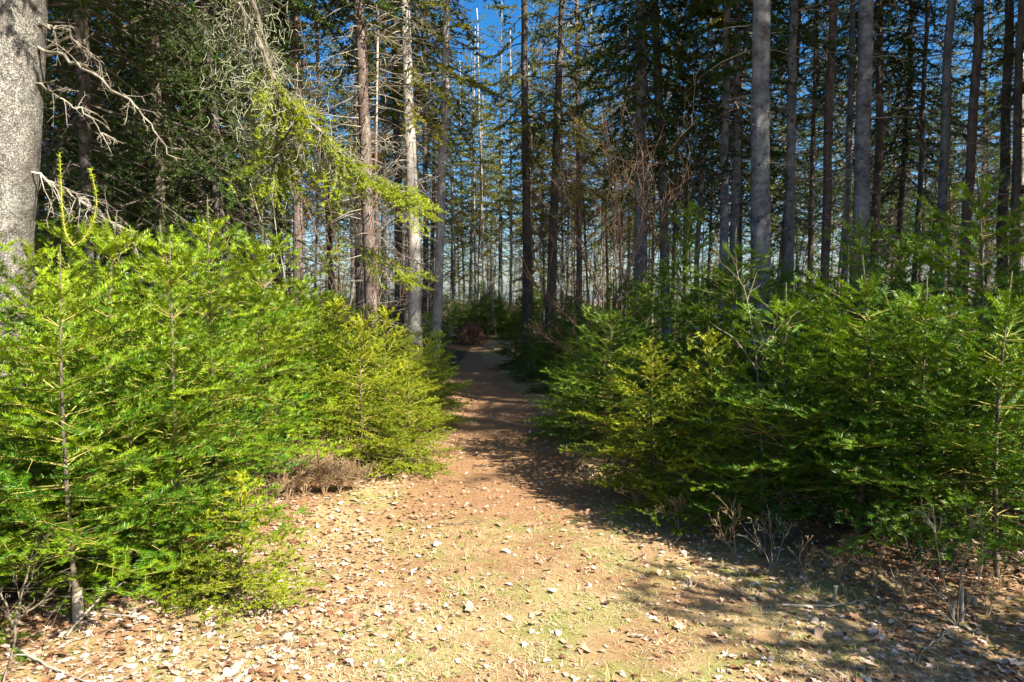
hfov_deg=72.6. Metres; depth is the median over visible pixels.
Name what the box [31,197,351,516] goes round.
young fir
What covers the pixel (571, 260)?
spruce tree
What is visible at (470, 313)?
young fir
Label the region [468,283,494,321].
young spruce
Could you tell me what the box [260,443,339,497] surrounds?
dry weed
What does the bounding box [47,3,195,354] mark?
spruce tree
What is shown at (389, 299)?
young fir
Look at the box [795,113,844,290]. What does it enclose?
bare sapling
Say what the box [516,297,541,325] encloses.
young fir
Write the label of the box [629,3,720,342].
spruce tree
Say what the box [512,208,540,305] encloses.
bare sapling
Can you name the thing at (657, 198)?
spruce tree
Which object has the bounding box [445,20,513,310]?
spruce tree
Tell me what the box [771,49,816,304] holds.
spruce tree
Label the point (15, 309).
young fir
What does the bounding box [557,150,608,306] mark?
bare sapling
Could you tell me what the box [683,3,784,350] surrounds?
spruce tree
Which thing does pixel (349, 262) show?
spruce tree
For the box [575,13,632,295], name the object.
spruce tree
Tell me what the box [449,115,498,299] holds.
spruce tree
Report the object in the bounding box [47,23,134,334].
spruce tree
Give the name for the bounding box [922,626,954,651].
fallen stick
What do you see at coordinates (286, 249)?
spruce tree
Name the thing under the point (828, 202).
spruce tree
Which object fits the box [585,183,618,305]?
spruce tree
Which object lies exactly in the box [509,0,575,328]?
spruce tree
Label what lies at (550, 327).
young fir
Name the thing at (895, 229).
bare sapling
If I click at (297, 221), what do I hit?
spruce tree
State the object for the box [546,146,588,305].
bare sapling
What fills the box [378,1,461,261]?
spruce tree
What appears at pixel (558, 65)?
spruce tree
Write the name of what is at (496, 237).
spruce tree
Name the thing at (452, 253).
spruce tree
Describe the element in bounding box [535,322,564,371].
young spruce
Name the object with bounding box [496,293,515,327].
young spruce
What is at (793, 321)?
young fir
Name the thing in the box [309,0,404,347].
spruce tree
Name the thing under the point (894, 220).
spruce tree
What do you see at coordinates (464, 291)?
spruce tree
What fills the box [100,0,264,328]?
spruce tree
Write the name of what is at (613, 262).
spruce tree
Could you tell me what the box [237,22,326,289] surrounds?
spruce tree
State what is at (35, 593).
young fir
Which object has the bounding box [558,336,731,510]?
young spruce
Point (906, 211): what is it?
spruce tree
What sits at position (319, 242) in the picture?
bare sapling
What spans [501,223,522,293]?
bare sapling
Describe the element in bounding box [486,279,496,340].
bare sapling
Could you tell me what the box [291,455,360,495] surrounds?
dry weed
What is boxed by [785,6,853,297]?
spruce tree
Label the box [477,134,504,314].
spruce tree
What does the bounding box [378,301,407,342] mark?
young spruce
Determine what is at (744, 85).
spruce tree
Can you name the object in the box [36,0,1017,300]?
sky
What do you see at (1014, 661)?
dead leaf
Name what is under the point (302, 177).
spruce tree
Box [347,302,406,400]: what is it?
young spruce
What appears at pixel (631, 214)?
spruce tree
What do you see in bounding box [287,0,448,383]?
spruce tree
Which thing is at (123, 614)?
fallen stick
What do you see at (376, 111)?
spruce tree
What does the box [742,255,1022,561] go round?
young fir
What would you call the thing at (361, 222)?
bare sapling
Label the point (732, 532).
dry shrub
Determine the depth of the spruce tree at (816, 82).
18.80 m
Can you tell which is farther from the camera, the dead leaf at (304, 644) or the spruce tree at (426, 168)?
the spruce tree at (426, 168)
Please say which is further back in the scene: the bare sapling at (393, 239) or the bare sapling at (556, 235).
the bare sapling at (556, 235)
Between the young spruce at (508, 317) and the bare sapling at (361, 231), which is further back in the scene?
the young spruce at (508, 317)
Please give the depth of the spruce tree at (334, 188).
33.08 m
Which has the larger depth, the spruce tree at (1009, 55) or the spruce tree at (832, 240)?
the spruce tree at (832, 240)
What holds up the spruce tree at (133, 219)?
on the ground at (614, 655)
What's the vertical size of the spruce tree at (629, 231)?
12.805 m
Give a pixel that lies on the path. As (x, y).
(477, 372)
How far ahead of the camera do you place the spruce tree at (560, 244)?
45.69 m
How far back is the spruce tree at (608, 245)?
48.51 m
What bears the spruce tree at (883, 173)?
on the ground at (614, 655)
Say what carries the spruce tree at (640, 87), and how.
on the ground at (614, 655)
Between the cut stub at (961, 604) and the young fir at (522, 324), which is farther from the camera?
the young fir at (522, 324)
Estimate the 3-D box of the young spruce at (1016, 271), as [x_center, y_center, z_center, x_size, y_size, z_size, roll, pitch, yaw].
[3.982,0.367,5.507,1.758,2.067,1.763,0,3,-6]
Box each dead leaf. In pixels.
[161,660,181,668]
[299,641,308,647]
[847,612,861,619]
[1005,656,1023,666]
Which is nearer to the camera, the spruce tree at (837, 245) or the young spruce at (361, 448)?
the young spruce at (361, 448)
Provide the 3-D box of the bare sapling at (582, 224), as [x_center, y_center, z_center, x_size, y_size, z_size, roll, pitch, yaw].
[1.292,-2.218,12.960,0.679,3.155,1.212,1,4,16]
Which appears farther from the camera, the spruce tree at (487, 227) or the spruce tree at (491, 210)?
the spruce tree at (487, 227)
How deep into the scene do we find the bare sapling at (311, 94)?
9.42 m
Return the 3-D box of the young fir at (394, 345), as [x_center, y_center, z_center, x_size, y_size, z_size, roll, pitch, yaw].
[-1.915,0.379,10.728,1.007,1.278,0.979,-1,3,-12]
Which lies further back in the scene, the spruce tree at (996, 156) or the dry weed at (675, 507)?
the spruce tree at (996, 156)
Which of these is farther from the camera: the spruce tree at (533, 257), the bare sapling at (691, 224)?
the spruce tree at (533, 257)
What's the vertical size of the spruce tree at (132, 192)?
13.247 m
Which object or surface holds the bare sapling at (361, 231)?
on the ground at (614, 655)
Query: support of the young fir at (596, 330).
on the ground at (614, 655)
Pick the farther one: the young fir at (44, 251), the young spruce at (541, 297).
the young spruce at (541, 297)
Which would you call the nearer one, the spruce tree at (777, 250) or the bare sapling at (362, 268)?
the bare sapling at (362, 268)
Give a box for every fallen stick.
[8,648,91,681]
[64,581,162,636]
[102,607,152,622]
[243,620,304,651]
[436,519,481,526]
[781,594,871,606]
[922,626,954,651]
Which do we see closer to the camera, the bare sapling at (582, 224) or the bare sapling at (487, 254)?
the bare sapling at (582, 224)
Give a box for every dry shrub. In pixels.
[565,462,640,495]
[706,492,743,556]
[735,506,797,569]
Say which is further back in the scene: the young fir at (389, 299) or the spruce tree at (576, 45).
the young fir at (389, 299)
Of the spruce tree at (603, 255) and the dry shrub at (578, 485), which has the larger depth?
the spruce tree at (603, 255)
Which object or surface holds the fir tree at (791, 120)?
on the ground at (614, 655)
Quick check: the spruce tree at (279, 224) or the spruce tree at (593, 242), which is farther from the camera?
the spruce tree at (593, 242)
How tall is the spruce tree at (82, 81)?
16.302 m
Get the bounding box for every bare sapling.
[200,26,303,303]
[220,115,284,290]
[264,13,348,307]
[283,186,305,292]
[284,130,341,274]
[302,85,406,306]
[303,158,337,303]
[303,183,330,304]
[330,184,375,299]
[337,142,407,306]
[342,184,361,295]
[344,140,395,304]
[347,191,379,305]
[350,96,422,297]
[357,203,397,305]
[373,208,404,273]
[378,206,399,280]
[380,201,407,305]
[381,232,407,348]
[389,154,441,305]
[452,193,481,304]
[457,223,485,296]
[466,210,503,303]
[477,211,495,302]
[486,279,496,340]
[495,221,521,305]
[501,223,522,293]
[503,188,541,305]
[505,148,562,306]
[511,278,522,350]
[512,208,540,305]
[517,106,583,306]
[519,186,565,295]
[522,119,593,306]
[532,175,565,291]
[537,226,547,292]
[541,168,585,305]
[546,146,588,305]
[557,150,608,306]
[559,137,600,304]
[561,167,598,305]
[561,224,575,297]
[572,179,633,458]
[592,138,634,304]
[610,188,650,305]
[627,120,693,303]
[632,153,694,305]
[645,127,697,305]
[648,161,695,305]
[666,148,704,299]
[667,74,741,306]
[675,173,715,304]
[709,232,813,523]
[771,198,805,286]
[771,205,805,284]
[776,145,819,305]
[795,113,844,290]
[880,184,900,277]
[895,81,1004,263]
[905,150,965,297]
[985,138,1023,270]
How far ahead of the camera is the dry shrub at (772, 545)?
4.21 m
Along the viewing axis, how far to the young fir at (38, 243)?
7.79 m
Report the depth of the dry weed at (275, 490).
5.32 m
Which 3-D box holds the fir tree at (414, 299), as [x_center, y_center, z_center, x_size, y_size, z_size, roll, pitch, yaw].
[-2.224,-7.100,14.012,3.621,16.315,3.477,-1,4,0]
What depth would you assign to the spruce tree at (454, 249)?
31.98 m
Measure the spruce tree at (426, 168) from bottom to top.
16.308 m
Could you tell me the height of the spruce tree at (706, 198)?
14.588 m
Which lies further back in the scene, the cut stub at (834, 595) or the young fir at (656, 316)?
the young fir at (656, 316)
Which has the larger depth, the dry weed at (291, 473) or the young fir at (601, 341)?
the young fir at (601, 341)
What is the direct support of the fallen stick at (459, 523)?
on the ground at (614, 655)
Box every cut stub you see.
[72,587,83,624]
[832,586,837,601]
[949,600,955,624]
[959,584,963,621]
[970,595,976,605]
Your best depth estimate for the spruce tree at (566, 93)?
29.20 m
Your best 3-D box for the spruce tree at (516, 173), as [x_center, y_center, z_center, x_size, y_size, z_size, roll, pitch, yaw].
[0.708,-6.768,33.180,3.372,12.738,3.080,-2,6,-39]
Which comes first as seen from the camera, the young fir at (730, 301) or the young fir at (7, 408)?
the young fir at (7, 408)
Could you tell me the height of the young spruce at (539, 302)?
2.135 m
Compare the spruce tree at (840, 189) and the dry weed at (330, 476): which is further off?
the spruce tree at (840, 189)
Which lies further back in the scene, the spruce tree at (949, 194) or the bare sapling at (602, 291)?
the spruce tree at (949, 194)
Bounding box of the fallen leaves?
[0,378,1023,681]
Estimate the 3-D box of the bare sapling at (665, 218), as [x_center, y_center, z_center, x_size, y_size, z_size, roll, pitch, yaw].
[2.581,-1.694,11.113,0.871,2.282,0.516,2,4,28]
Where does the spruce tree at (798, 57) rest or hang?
on the ground at (614, 655)
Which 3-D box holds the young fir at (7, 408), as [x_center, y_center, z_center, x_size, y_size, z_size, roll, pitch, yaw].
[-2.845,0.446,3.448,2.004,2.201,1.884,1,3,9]
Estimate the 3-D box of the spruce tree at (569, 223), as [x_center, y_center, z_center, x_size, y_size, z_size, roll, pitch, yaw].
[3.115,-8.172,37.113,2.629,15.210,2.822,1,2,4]
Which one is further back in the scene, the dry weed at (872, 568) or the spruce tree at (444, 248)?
the spruce tree at (444, 248)
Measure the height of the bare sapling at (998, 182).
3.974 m
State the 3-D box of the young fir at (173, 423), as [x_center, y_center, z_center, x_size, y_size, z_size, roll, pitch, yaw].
[-1.979,0.381,3.997,1.560,1.950,1.630,-3,4,-40]
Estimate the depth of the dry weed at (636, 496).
5.32 m
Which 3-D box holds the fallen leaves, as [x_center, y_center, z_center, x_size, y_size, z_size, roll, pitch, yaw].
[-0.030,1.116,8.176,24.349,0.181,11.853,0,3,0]
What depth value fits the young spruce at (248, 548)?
3.58 m
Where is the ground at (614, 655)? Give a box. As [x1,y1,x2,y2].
[0,301,1023,681]
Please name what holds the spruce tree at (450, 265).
on the ground at (614, 655)
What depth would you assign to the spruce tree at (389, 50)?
32.06 m
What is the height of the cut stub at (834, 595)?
0.143 m
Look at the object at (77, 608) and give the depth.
3.38 m
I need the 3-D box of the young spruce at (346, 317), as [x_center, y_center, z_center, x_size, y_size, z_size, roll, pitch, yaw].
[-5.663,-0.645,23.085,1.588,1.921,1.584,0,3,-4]
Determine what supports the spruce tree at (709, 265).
on the ground at (614, 655)
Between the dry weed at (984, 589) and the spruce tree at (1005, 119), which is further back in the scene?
the spruce tree at (1005, 119)
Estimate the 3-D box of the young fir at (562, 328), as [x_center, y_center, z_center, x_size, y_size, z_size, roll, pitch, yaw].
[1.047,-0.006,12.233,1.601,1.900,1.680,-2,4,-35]
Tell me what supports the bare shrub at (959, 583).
on the ground at (614, 655)
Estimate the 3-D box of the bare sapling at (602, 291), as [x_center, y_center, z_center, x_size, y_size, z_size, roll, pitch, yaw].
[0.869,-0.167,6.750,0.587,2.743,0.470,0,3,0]
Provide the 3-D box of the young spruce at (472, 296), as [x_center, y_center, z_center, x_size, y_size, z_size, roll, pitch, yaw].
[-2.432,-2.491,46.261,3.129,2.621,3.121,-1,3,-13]
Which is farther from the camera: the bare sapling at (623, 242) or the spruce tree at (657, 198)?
the spruce tree at (657, 198)
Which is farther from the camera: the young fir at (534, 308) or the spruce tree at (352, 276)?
the spruce tree at (352, 276)
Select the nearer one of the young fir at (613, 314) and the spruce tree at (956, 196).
the young fir at (613, 314)
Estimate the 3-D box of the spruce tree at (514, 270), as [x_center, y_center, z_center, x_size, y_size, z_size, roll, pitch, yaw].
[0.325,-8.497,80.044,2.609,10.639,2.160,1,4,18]
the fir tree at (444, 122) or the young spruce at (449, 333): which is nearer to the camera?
the fir tree at (444, 122)
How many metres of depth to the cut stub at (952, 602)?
3.47 m
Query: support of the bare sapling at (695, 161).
on the ground at (614, 655)
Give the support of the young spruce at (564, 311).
on the ground at (614, 655)
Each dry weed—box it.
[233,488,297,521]
[237,467,309,509]
[257,454,332,499]
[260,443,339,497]
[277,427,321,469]
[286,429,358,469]
[291,451,369,493]
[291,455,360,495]
[323,452,382,491]
[614,483,654,512]
[655,493,686,531]
[787,535,823,576]
[822,538,857,584]
[850,537,889,594]
[884,558,927,603]
[966,562,1006,616]
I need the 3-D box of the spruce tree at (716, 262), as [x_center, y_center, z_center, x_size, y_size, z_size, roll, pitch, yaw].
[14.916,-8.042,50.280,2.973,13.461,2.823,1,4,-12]
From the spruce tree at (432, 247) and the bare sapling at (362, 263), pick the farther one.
the spruce tree at (432, 247)
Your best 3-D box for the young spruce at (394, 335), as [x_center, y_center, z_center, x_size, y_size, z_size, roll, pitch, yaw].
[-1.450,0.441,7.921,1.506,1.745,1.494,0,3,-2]
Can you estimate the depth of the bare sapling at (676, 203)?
11.52 m
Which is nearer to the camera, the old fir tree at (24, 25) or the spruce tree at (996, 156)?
the old fir tree at (24, 25)
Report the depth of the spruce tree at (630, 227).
26.46 m
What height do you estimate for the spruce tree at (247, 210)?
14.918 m
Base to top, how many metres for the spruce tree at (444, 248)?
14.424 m
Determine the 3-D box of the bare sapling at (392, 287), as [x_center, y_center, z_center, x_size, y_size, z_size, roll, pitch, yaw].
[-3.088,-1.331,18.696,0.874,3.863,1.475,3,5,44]
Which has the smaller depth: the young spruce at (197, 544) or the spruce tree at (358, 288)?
the young spruce at (197, 544)
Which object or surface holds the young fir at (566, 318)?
on the ground at (614, 655)
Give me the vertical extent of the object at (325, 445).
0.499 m
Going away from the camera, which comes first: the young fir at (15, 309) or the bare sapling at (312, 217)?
the young fir at (15, 309)
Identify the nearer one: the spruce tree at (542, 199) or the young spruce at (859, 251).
the young spruce at (859, 251)
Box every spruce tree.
[34,0,128,335]
[34,0,260,384]
[34,1,113,298]
[37,0,310,375]
[45,2,114,302]
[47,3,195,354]
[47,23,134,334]
[48,0,343,376]
[49,4,193,359]
[62,0,292,371]
[91,2,190,297]
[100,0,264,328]
[109,1,240,325]
[137,9,288,320]
[170,5,292,336]
[173,0,315,353]
[208,0,354,333]
[225,0,388,333]
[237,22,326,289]
[240,164,286,311]
[247,3,330,288]
[260,1,329,314]
[265,0,387,324]
[269,191,292,277]
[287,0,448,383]
[300,9,353,317]
[302,186,314,296]
[303,184,349,308]
[305,74,353,299]
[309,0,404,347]
[320,0,478,357]
[325,13,391,275]
[325,199,348,291]
[333,91,361,325]
[336,0,419,308]
[336,5,429,333]
[345,2,436,318]
[345,228,361,305]
[371,0,490,351]
[373,49,447,331]
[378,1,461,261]
[378,211,389,287]
[404,49,466,328]
[420,85,456,285]
[427,139,450,283]
[431,80,479,310]
[432,54,476,330]
[443,193,465,318]
[444,26,493,318]
[444,197,473,311]
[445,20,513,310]
[445,61,477,322]
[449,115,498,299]
[452,8,513,333]
[457,95,508,302]
[465,199,481,291]
[469,2,521,304]
[472,0,576,357]
[474,126,508,302]
[475,60,521,303]
[475,88,517,310]
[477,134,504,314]
[487,32,536,322]
[492,224,514,294]
[497,54,550,331]
[499,0,607,344]
[499,71,548,285]
[500,1,552,287]
[504,65,551,282]
[507,226,522,307]
[507,229,518,301]
[508,155,548,311]
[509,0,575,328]
[517,0,631,318]
[520,134,557,288]
[531,49,590,329]
[532,33,586,320]
[537,0,742,382]
[537,128,572,293]
[546,59,589,323]
[557,180,584,311]
[559,2,620,306]
[559,14,608,314]
[560,0,738,377]
[564,151,585,317]
[572,0,662,329]
[572,136,610,312]
[573,102,607,305]
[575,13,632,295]
[582,109,621,311]
[582,231,591,303]
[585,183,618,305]
[588,125,619,297]
[598,44,668,323]
[599,187,626,287]
[604,100,632,291]
[607,9,693,332]
[609,53,658,288]
[618,137,650,306]
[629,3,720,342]
[647,7,721,324]
[647,43,681,328]
[649,0,752,348]
[667,144,702,308]
[668,6,785,317]
[681,19,750,332]
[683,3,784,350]
[690,192,716,312]
[700,162,730,318]
[705,32,750,282]
[716,0,853,293]
[720,14,785,281]
[741,0,875,321]
[742,0,845,343]
[744,26,821,285]
[746,77,785,278]
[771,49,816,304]
[773,0,973,327]
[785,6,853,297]
[795,1,918,312]
[795,171,816,292]
[797,0,890,387]
[798,193,821,293]
[812,0,1014,321]
[812,114,845,298]
[814,51,880,279]
[830,200,848,295]
[831,66,934,310]
[851,23,936,302]
[868,120,928,299]
[878,0,999,337]
[881,62,939,317]
[883,76,961,314]
[897,71,978,300]
[907,0,1023,366]
[912,0,991,315]
[924,0,1015,303]
[926,91,966,308]
[929,0,1012,316]
[929,0,1023,388]
[936,6,1023,251]
[955,95,1012,315]
[960,0,1023,207]
[964,4,1017,288]
[966,0,1023,402]
[975,36,1014,271]
[983,61,1014,225]
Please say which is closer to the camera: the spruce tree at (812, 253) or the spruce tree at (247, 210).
the spruce tree at (247, 210)
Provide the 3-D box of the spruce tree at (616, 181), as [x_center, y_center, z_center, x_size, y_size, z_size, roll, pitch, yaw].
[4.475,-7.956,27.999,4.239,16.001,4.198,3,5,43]
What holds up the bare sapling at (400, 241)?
on the ground at (614, 655)
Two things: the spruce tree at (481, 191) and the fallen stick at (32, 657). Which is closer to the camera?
the fallen stick at (32, 657)
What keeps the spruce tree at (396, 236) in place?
on the ground at (614, 655)
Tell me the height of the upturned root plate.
1.098 m
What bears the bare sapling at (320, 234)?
on the ground at (614, 655)
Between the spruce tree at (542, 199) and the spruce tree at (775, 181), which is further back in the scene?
the spruce tree at (775, 181)
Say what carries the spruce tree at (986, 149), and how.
on the ground at (614, 655)
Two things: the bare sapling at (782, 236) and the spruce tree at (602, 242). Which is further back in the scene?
the spruce tree at (602, 242)
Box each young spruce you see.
[149,508,257,613]
[157,469,327,623]
[242,279,338,431]
[269,296,393,444]
[284,311,440,482]
[331,294,355,335]
[332,304,449,445]
[346,359,464,481]
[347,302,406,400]
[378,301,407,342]
[388,325,435,398]
[390,339,475,428]
[404,310,464,392]
[404,329,472,410]
[428,312,455,342]
[462,285,476,319]
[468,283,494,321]
[486,310,535,371]
[489,305,511,333]
[493,302,521,339]
[495,318,563,382]
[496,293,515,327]
[522,336,606,444]
[523,328,568,396]
[534,280,542,312]
[534,288,542,326]
[534,288,542,329]
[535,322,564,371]
[555,298,574,330]
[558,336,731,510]
[597,196,760,463]
[611,326,808,537]
[656,317,710,396]
[729,314,749,376]
[743,209,1001,513]
[899,264,1023,519]
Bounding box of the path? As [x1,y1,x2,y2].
[375,332,635,517]
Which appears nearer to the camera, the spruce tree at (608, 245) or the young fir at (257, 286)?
the young fir at (257, 286)
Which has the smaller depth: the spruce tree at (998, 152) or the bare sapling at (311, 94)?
the bare sapling at (311, 94)
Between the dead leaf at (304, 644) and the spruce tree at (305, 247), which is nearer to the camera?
the dead leaf at (304, 644)
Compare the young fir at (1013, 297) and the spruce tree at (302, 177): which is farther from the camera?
the spruce tree at (302, 177)
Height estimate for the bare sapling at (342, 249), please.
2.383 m
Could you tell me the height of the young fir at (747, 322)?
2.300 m
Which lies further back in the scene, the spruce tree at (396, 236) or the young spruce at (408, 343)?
the spruce tree at (396, 236)
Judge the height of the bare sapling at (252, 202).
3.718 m
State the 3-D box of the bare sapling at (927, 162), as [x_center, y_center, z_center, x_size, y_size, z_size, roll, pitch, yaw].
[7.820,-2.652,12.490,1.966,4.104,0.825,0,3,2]
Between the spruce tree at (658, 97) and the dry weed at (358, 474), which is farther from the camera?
the spruce tree at (658, 97)
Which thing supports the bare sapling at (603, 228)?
on the ground at (614, 655)
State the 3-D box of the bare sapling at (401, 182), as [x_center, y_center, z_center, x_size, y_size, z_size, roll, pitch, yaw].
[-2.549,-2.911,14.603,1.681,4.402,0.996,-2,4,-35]
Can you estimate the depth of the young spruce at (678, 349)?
11.23 m
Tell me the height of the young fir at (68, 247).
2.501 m
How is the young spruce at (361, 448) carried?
on the ground at (614, 655)
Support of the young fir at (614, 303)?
on the ground at (614, 655)
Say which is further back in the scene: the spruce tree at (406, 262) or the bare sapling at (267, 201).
the spruce tree at (406, 262)
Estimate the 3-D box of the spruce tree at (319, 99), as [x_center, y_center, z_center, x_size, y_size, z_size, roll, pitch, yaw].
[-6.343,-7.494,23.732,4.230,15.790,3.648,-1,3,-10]
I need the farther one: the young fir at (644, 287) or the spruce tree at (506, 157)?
the spruce tree at (506, 157)
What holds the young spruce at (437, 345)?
on the ground at (614, 655)
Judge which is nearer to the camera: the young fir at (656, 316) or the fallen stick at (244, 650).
the fallen stick at (244, 650)
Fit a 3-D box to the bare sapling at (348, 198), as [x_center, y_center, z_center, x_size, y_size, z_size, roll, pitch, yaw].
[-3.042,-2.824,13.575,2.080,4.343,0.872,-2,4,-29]
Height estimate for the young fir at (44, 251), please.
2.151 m
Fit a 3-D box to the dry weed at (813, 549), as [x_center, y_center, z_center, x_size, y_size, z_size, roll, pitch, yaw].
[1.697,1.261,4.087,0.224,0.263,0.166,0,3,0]
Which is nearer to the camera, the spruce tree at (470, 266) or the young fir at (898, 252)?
the young fir at (898, 252)
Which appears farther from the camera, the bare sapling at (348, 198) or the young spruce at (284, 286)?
the bare sapling at (348, 198)
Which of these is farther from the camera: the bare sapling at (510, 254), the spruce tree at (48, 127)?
the bare sapling at (510, 254)
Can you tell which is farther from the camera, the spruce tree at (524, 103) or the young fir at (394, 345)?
the spruce tree at (524, 103)
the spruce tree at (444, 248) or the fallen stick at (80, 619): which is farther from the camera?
the spruce tree at (444, 248)
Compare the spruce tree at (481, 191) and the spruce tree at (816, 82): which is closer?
the spruce tree at (816, 82)
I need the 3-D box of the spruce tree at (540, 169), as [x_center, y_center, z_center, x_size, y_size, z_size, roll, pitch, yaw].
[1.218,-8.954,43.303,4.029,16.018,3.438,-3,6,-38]
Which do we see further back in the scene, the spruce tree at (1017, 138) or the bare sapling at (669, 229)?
the bare sapling at (669, 229)
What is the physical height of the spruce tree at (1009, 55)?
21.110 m
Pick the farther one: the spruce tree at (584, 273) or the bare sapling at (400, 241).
the spruce tree at (584, 273)
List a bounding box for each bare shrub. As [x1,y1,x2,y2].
[0,533,56,681]
[501,63,736,431]
[879,501,1000,625]
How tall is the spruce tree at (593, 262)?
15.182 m
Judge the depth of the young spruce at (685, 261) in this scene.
7.21 m
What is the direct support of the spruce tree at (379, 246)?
on the ground at (614, 655)
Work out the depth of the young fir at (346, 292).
55.24 m
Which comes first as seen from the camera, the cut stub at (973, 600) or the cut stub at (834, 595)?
the cut stub at (973, 600)
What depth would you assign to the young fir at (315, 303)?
7.30 m
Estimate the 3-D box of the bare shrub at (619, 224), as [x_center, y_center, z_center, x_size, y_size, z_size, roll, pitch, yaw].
[1.284,-1.043,7.941,1.978,4.362,2.445,3,5,43]
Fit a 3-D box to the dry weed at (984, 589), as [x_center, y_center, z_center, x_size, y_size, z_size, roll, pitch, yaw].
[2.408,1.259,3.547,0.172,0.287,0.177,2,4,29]
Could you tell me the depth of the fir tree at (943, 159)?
11.36 m
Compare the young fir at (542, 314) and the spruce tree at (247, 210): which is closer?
the spruce tree at (247, 210)
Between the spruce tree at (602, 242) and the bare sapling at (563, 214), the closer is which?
the bare sapling at (563, 214)
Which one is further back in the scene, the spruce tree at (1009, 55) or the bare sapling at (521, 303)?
the bare sapling at (521, 303)
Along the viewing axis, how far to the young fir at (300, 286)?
8.12 m
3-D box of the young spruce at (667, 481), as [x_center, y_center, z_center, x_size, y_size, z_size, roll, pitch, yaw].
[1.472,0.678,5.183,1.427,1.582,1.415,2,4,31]
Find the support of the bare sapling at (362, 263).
on the ground at (614, 655)
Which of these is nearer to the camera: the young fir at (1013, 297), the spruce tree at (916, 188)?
the young fir at (1013, 297)
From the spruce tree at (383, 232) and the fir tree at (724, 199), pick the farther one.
the spruce tree at (383, 232)
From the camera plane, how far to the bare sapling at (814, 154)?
10.83 m
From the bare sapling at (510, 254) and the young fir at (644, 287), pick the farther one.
the bare sapling at (510, 254)
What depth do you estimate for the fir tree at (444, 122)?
15.29 m
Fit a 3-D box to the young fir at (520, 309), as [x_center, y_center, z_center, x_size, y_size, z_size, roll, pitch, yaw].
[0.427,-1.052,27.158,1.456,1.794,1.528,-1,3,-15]
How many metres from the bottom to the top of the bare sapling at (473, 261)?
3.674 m
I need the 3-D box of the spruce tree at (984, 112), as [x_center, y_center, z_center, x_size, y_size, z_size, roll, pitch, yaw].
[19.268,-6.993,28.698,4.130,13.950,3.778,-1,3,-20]
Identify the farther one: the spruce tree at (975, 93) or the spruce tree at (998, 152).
the spruce tree at (998, 152)
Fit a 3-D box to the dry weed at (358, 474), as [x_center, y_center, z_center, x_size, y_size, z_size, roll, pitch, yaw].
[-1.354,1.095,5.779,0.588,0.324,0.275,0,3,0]
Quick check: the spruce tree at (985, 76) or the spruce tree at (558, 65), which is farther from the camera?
the spruce tree at (558, 65)
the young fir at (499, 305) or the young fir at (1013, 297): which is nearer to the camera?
the young fir at (1013, 297)
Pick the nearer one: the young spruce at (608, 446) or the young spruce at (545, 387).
the young spruce at (608, 446)
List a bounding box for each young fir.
[0,151,246,654]
[0,212,285,553]
[0,233,207,665]
[0,238,185,503]
[0,289,90,476]
[0,415,156,634]
[2,237,317,570]
[7,398,236,620]
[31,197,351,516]
[34,203,102,394]
[35,211,154,431]
[65,224,298,498]
[178,230,354,476]
[193,254,333,448]
[237,272,379,439]
[254,288,380,450]
[298,286,379,420]
[336,283,355,308]
[361,329,413,401]
[378,288,394,318]
[441,291,466,336]
[443,302,467,339]
[450,300,479,329]
[457,305,484,335]
[460,282,506,326]
[466,293,506,338]
[474,289,511,333]
[492,296,506,322]
[508,293,540,329]
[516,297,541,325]
[516,313,536,338]
[522,289,612,382]
[531,303,691,462]
[535,298,557,326]
[538,316,566,353]
[540,304,638,412]
[556,300,575,337]
[572,269,663,383]
[572,269,706,422]
[588,328,617,384]
[594,286,617,323]
[601,302,620,327]
[643,227,810,462]
[653,296,660,329]
[674,298,699,335]
[675,282,930,533]
[698,253,818,397]
[724,268,912,474]
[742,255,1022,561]
[770,275,1023,570]
[819,227,985,430]
[822,271,1023,579]
[841,155,1023,521]
[885,248,1023,413]
[948,273,1023,502]
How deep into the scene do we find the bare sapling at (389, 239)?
13.78 m
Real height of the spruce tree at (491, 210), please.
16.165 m
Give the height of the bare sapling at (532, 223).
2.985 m
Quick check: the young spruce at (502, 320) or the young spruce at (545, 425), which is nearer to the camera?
the young spruce at (545, 425)
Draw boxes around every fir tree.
[0,0,447,501]
[317,0,490,370]
[370,0,521,371]
[626,0,857,369]
[629,0,795,372]
[698,0,807,427]
[746,0,846,383]
[803,0,906,311]
[825,0,921,393]
[906,0,1003,357]
[955,0,1023,305]
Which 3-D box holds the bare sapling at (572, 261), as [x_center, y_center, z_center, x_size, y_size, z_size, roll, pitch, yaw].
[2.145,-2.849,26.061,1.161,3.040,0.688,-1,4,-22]
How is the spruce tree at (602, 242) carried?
on the ground at (614, 655)
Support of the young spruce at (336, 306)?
on the ground at (614, 655)
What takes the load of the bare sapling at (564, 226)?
on the ground at (614, 655)
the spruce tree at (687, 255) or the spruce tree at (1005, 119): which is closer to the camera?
the spruce tree at (1005, 119)
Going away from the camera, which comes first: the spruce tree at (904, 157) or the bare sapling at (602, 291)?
the bare sapling at (602, 291)
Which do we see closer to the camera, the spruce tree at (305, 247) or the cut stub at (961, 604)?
the cut stub at (961, 604)
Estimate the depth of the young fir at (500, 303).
31.13 m
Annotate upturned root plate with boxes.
[456,321,483,344]
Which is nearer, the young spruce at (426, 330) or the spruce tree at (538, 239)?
the young spruce at (426, 330)

